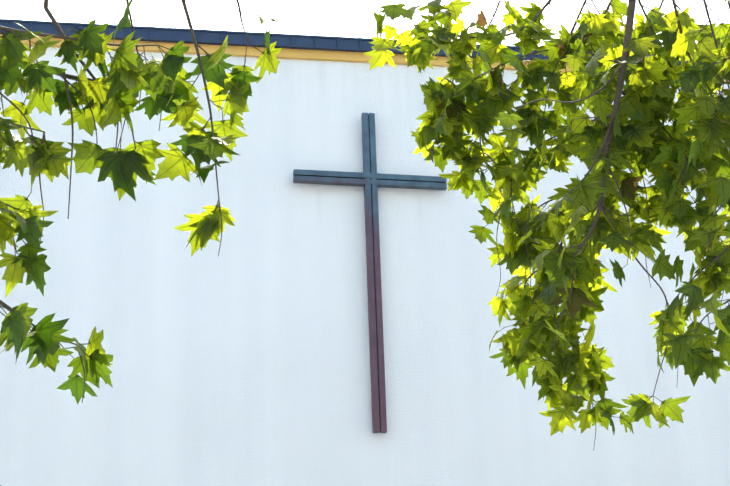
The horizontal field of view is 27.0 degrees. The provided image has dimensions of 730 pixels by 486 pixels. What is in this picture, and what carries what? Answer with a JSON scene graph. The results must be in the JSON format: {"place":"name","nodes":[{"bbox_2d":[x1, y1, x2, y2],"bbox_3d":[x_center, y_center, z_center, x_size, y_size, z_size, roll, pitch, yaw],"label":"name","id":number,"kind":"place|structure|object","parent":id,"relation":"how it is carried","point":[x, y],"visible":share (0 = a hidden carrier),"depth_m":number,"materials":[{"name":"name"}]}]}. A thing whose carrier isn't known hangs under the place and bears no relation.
{"place":"outdoors","nodes":[
{"label":"outdoors","id":0,"kind":"place"},
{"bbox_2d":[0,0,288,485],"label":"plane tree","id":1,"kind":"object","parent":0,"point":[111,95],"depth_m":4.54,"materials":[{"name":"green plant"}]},
{"bbox_2d":[0,46,729,485],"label":"church wall","id":2,"kind":"structure","parent":0,"point":[242,358],"depth_m":13.09,"materials":[{"name":"white paint"}]},
{"bbox_2d":[0,19,695,67],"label":"roof edge","id":3,"kind":"object","parent":2,"relation":"on","point":[238,38],"visible":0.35,"depth_m":13.92,"materials":[{"name":"blue metal"}]},
{"bbox_2d":[0,34,728,80],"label":"trim band","id":4,"kind":"object","parent":2,"relation":"attached to","point":[324,55],"depth_m":14.03,"materials":[{"name":"beige paint"}]},
{"bbox_2d":[368,114,379,432],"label":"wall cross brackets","id":5,"kind":"object","parent":2,"relation":"attached to","point":[374,276],"depth_m":13.23,"materials":[{"name":"grey metal"}]},
{"bbox_2d":[0,0,729,46],"label":"sky","id":6,"kind":"structure","parent":0,"point":[340,18],"materials":[{"name":"white"}]},
{"bbox_2d":[293,113,446,432],"bbox_3d":[0.076,0.203,13.288,1.391,3.000,0.061,2,-23,-10],"label":"wall cross","id":7,"kind":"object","parent":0,"point":[372,181],"depth_m":13.47,"materials":[{"name":"metal"}]},
{"bbox_2d":[363,0,729,450],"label":"plane tree","id":8,"kind":"object","parent":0,"point":[643,147],"depth_m":6.69,"materials":[{"name":"green plant"}]}
]}

